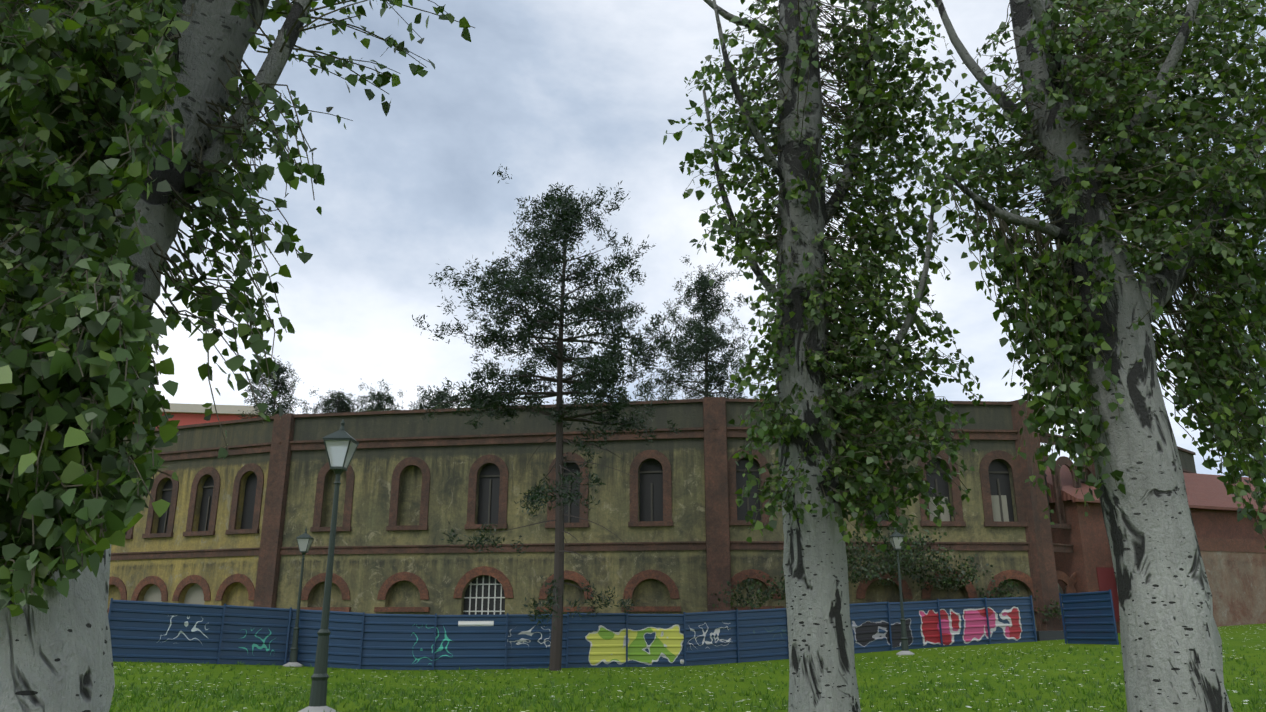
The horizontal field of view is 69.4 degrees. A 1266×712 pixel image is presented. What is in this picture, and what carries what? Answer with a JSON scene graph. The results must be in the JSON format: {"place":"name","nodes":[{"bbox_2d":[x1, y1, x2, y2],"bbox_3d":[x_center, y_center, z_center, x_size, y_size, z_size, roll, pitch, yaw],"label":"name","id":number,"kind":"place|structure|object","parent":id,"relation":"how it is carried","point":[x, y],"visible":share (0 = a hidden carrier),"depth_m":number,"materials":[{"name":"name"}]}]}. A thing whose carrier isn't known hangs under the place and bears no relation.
{"place":"outdoors","nodes":[
{"label":"outdoors","id":0,"kind":"place"},
{"bbox_2d":[398,386,463,409],"bbox_3d":[-12.112,9.666,57.298,6.685,15.971,7.098,0,-16,-1],"label":"tree","id":1,"kind":"object","parent":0,"point":[430,401],"depth_m":58.52,"materials":[{"name":"green plant"}]},
{"bbox_2d":[26,0,1265,481],"label":"sky","id":2,"kind":"structure","parent":0,"point":[582,94],"materials":[{"name":"white"}]},
{"bbox_2d":[110,623,1265,711],"bbox_3d":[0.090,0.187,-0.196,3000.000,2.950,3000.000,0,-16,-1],"label":"lawn","id":3,"kind":"structure","parent":0,"point":[1251,638],"depth_m":22.73,"materials":[{"name":"green plant"}]},
{"bbox_2d":[108,420,273,607],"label":"facade wall","id":4,"kind":"structure","parent":3,"relation":"on","point":[173,573],"depth_m":46.67,"materials":[{"name":"beige paint"}]},
{"bbox_2d":[125,485,213,534],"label":"window frames","id":5,"kind":"structure","parent":4,"relation":"attached to","point":[206,522],"depth_m":47.24,"materials":[{"name":"brown wood"}]},
{"bbox_2d":[143,584,204,604],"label":"arched windows","id":6,"kind":"structure","parent":4,"relation":"attached to","point":[194,594],"depth_m":45.99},
{"bbox_2d":[107,574,254,612],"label":"brick arches","id":7,"kind":"structure","parent":4,"relation":"attached to","point":[245,580],"depth_m":45.74,"materials":[{"name":"red brick"}]},
{"bbox_2d":[126,473,256,533],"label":"dark window","id":8,"kind":"structure","parent":4,"relation":"on","point":[249,502],"depth_m":46.86,"materials":[{"name":"black glass"}]},
{"bbox_2d":[111,416,279,559],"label":"building trim","id":9,"kind":"structure","parent":4,"relation":"attached to","point":[256,469],"depth_m":46.66,"materials":[{"name":"brown brick"}]},
{"bbox_2d":[156,412,257,427],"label":"red house","id":10,"kind":"structure","parent":3,"relation":"on","point":[189,418],"depth_m":94.40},
{"bbox_2d":[138,403,271,415],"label":"house roof","id":11,"kind":"structure","parent":10,"relation":"attached to","point":[200,408],"depth_m":94.45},
{"bbox_2d":[0,0,474,711],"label":"poplar","id":12,"kind":"object","parent":3,"relation":"on","point":[58,368],"depth_m":3.31,"materials":[{"name":"green plant"}]},
{"bbox_2d":[238,355,325,418],"bbox_3d":[-23.716,8.809,59.550,5.993,17.798,6.107,0,-16,-1],"label":"conifer","id":13,"kind":"object","parent":3,"relation":"on","point":[284,388],"depth_m":61.06,"materials":[{"name":"green plant"}]},
{"bbox_2d":[283,662,302,666],"bbox_3d":[-11.267,10.207,30.299,0.660,0.245,0.660,0,-16,-1],"label":"lamp pad","id":14,"kind":"object","parent":3,"relation":"on","point":[293,664],"visible":0.58,"depth_m":30.11,"materials":[{"name":"white concrete"}]},
{"bbox_2d":[289,555,304,661],"bbox_3d":[-11.267,8.499,30.789,0.340,3.698,0.340,0,-16,-1],"label":"lamp pole","id":15,"kind":"object","parent":3,"relation":"on","point":[294,648],"visible":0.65,"depth_m":30.57,"materials":[{"name":"grey metal"}]},
{"bbox_2d":[296,528,313,554],"bbox_3d":[-11.267,6.355,31.404,0.480,0.919,0.480,0,-16,-1],"label":"lamp lantern","id":16,"kind":"object","parent":15,"relation":"on","point":[305,535],"visible":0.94,"depth_m":31.25,"materials":[{"name":"grey metal"}]},
{"bbox_2d":[297,539,312,550],"bbox_3d":[-11.267,6.494,31.364,0.420,0.410,0.420,0,-16,-1],"label":"lamp glass","id":17,"kind":"object","parent":16,"relation":"attached to","point":[302,543],"visible":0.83,"depth_m":31.22,"materials":[{"name":"white glass"}]},
{"bbox_2d":[298,706,335,711],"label":"lamp pad","id":18,"kind":"object","parent":3,"relation":"on","point":[319,709],"visible":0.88,"depth_m":13.78,"materials":[{"name":"white concrete"}]},
{"bbox_2d":[309,474,340,706],"bbox_3d":[-4.807,3.655,14.411,0.340,3.748,0.340,0,-16,-1],"label":"lamp pole","id":19,"kind":"object","parent":3,"relation":"on","point":[319,678],"visible":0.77,"depth_m":14.16,"materials":[{"name":"grey metal"}]},
{"bbox_2d":[323,419,358,474],"bbox_3d":[-4.807,1.486,15.032,0.480,0.919,0.480,0,-16,-1],"label":"lamp lantern","id":20,"kind":"object","parent":19,"relation":"on","point":[341,433],"visible":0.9,"depth_m":14.87,"materials":[{"name":"grey metal"}]},
{"bbox_2d":[325,440,356,467],"bbox_3d":[-4.807,1.625,14.992,0.420,0.410,0.420,0,-16,-1],"label":"lamp glass","id":21,"kind":"object","parent":20,"relation":"attached to","point":[336,449],"visible":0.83,"depth_m":14.85,"materials":[{"name":"white glass"}]},
{"bbox_2d":[309,388,363,413],"bbox_3d":[-20.665,10.155,61.097,5.737,16.452,4.672,0,-16,-1],"label":"tree","id":22,"kind":"object","parent":3,"relation":"on","point":[341,403],"depth_m":62.78,"materials":[{"name":"green plant"}]},
{"bbox_2d":[346,379,406,411],"bbox_3d":[-17.441,9.676,59.165,6.742,16.623,6.056,0,-16,-1],"label":"conifer","id":23,"kind":"object","parent":3,"relation":"on","point":[381,396],"depth_m":60.86,"materials":[{"name":"green plant"}]},
{"bbox_2d":[461,388,502,407],"bbox_3d":[-9.362,9.542,55.851,6.291,15.709,7.892,0,-16,-1],"label":"tree","id":24,"kind":"object","parent":3,"relation":"on","point":[472,404],"depth_m":57.09,"materials":[{"name":"green plant"}]},
{"bbox_2d":[276,402,706,614],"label":"facade wall","id":25,"kind":"structure","parent":3,"relation":"on","point":[365,577],"depth_m":42.95,"materials":[{"name":"beige paint"}]},
{"bbox_2d":[463,576,504,614],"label":"window bars","id":26,"kind":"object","parent":25,"relation":"attached to","point":[482,597],"depth_m":42.17,"materials":[{"name":"white metal"}]},
{"bbox_2d":[300,566,680,611],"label":"brick arches","id":27,"kind":"structure","parent":25,"relation":"attached to","point":[634,581],"depth_m":42.08,"materials":[{"name":"red brick"}]},
{"bbox_2d":[280,399,714,554],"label":"building trim","id":28,"kind":"structure","parent":25,"relation":"attached to","point":[513,438],"depth_m":43.17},
{"bbox_2d":[463,459,662,614],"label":"dark window","id":29,"kind":"structure","parent":25,"relation":"on","point":[646,480],"depth_m":42.47,"materials":[{"name":"black glass"}]},
{"bbox_2d":[479,471,662,523],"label":"window frames","id":30,"kind":"structure","parent":25,"relation":"attached to","point":[489,504],"depth_m":42.90,"materials":[{"name":"brown wood"}]},
{"bbox_2d":[253,397,1095,630],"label":"brick pilasters","id":31,"kind":"object","parent":25,"relation":"attached to","point":[1042,565],"visible":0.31,"depth_m":41.81,"materials":[{"name":"brown brick"}]},
{"bbox_2d":[412,164,713,670],"bbox_3d":[-2.618,1.909,32.586,10.776,17.604,9.943,0,-16,-1],"label":"pine","id":32,"kind":"object","parent":3,"relation":"on","point":[541,257],"depth_m":32.20,"materials":[{"name":"green plant"}]},
{"bbox_2d":[108,595,1036,669],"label":"fence posts","id":33,"kind":"object","parent":3,"relation":"on","point":[362,629],"visible":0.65,"depth_m":31.94,"materials":[{"name":"blue metal"}]},
{"bbox_2d":[109,597,1034,669],"bbox_3d":[0.306,9.961,33.153,34.511,2.609,1.663,4,-17,-15],"label":"site fence","id":34,"kind":"object","parent":33,"relation":"attached to","point":[146,631],"visible":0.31,"depth_m":31.45,"materials":[{"name":"blue metal"}]},
{"bbox_2d":[109,644,1265,711],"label":"lawn grass blades","id":35,"kind":"object","parent":3,"relation":"on","point":[286,701],"visible":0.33,"depth_m":18.58,"materials":[{"name":"green plant"}]},
{"bbox_2d":[356,399,1063,621],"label":"shrubs","id":36,"kind":"object","parent":3,"relation":"on","point":[874,575],"depth_m":38.93,"materials":[{"name":"green plant"}]},
{"bbox_2d":[663,0,989,711],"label":"poplar","id":37,"kind":"object","parent":3,"relation":"on","point":[880,55],"depth_m":8.48,"materials":[{"name":"green plant"}]},
{"bbox_2d":[726,402,1036,637],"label":"facade wall","id":38,"kind":"structure","parent":3,"relation":"on","point":[974,529],"depth_m":41.35,"materials":[{"name":"beige paint"}]},
{"bbox_2d":[716,398,1029,550],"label":"building trim","id":39,"kind":"structure","parent":38,"relation":"attached to","point":[974,434],"depth_m":41.76,"materials":[{"name":"brown brick"}]},
{"bbox_2d":[736,469,1009,521],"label":"window frames","id":40,"kind":"structure","parent":38,"relation":"in","point":[936,487],"depth_m":42.19,"materials":[{"name":"wood"}]},
{"bbox_2d":[731,569,1037,611],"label":"brick arches","id":41,"kind":"structure","parent":38,"relation":"attached to","point":[1026,579],"depth_m":40.59,"materials":[{"name":"red brick"}]},
{"bbox_2d":[897,552,908,650],"bbox_3d":[9.805,8.961,33.397,0.340,3.698,0.340,0,-16,-1],"label":"lamp pole","id":42,"kind":"object","parent":3,"relation":"on","point":[904,642],"visible":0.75,"depth_m":33.15,"materials":[{"name":"grey metal"}]},
{"bbox_2d":[889,528,903,551],"bbox_3d":[9.805,6.817,34.011,0.480,0.919,0.480,0,-16,-1],"label":"lamp lantern","id":43,"kind":"object","parent":42,"relation":"on","point":[895,534],"visible":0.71,"depth_m":33.84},
{"bbox_2d":[890,537,902,548],"bbox_3d":[9.805,6.956,33.971,0.420,0.410,0.420,0,-16,-1],"label":"lamp glass","id":44,"kind":"object","parent":43,"relation":"in","point":[897,542],"visible":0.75,"depth_m":33.82,"materials":[{"name":"white glass"}]},
{"bbox_2d":[896,651,913,654],"bbox_3d":[9.805,10.669,32.907,0.660,0.245,0.660,0,-16,-1],"label":"lamp pad","id":45,"kind":"object","parent":3,"relation":"on","point":[904,653],"visible":0.71,"depth_m":32.70,"materials":[{"name":"white concrete"}]},
{"bbox_2d":[1034,631,1066,640],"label":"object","id":46,"kind":"object","parent":3,"relation":"on","point":[1049,635],"visible":0.29,"depth_m":38.78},
{"bbox_2d":[910,0,1265,711],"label":"poplar","id":47,"kind":"object","parent":3,"relation":"on","point":[1053,412],"depth_m":7.64,"materials":[{"name":"plant"}]},
{"bbox_2d":[1059,589,1118,644],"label":"fence posts","id":48,"kind":"object","parent":3,"relation":"on","point":[1113,616],"visible":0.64,"depth_m":32.24,"materials":[{"name":"blue metal"}]},
{"bbox_2d":[1061,591,1118,644],"bbox_3d":[16.710,9.623,33.545,0.043,1.890,3.120,2,-16,-7],"label":"site fence","id":49,"kind":"object","parent":3,"relation":"on","point":[1088,617],"visible":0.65,"depth_m":33.52,"materials":[{"name":"blue metal"}]},
{"bbox_2d":[1085,450,1195,475],"bbox_3d":[28.669,10.337,49.973,15.660,11.935,0.602,14,-21,-41],"label":"chimney","id":50,"kind":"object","parent":3,"relation":"on","point":[1187,461],"depth_m":55.41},
{"bbox_2d":[1039,406,1094,552],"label":"facade brick trim","id":51,"kind":"structure","parent":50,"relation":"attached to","point":[1059,503],"depth_m":43.19,"materials":[{"name":"brown brick"}]},
{"bbox_2d":[1177,446,1197,473],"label":"facade brick trim","id":52,"kind":"structure","parent":50,"relation":"attached to","point":[1188,452],"depth_m":54.98,"materials":[{"name":"brick"}]},
{"bbox_2d":[1049,501,1265,632],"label":"building wall","id":53,"kind":"structure","parent":3,"relation":"on","point":[1086,537],"depth_m":42.94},
{"bbox_2d":[1058,583,1066,604],"bbox_3d":[20.607,9.509,43.112,5.122,4.488,0.026,10,-19,-32],"label":"facade window board","id":54,"kind":"object","parent":53,"relation":"on","point":[1060,589],"visible":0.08,"depth_m":42.16,"materials":[{"name":"grey wood"}]},
{"bbox_2d":[1056,570,1076,593],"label":"facade brick arches","id":55,"kind":"structure","parent":53,"relation":"attached to","point":[1068,581],"depth_m":41.92,"materials":[{"name":"red brick"}]},
{"bbox_2d":[1096,567,1119,621],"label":"annex door","id":56,"kind":"structure","parent":53,"relation":"in","point":[1106,579],"depth_m":42.12,"materials":[{"name":"red metal"}]},
{"bbox_2d":[1045,465,1265,512],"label":"annex roof tiles","id":57,"kind":"object","parent":53,"relation":"on","point":[1206,491],"visible":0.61,"depth_m":46.43,"materials":[{"name":"red tile"}]},
{"bbox_2d":[1200,551,1265,626],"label":"wall","id":58,"kind":"structure","parent":3,"relation":"on","point":[1237,582],"depth_m":42.68,"materials":[{"name":"weathered plaster"}]},
{"bbox_2d":[1197,537,1265,552],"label":"wall trim","id":59,"kind":"structure","parent":58,"relation":"on","point":[1229,545],"depth_m":43.22,"materials":[{"name":"brown paint"}]},
{"bbox_2d":[618,255,767,400],"bbox_3d":[4.281,4.950,50.255,9.886,21.216,7.461,9,-18,-28],"label":"pine","id":60,"kind":"object","parent":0,"point":[701,284],"depth_m":51.49,"materials":[{"name":"green plant"}]}
]}

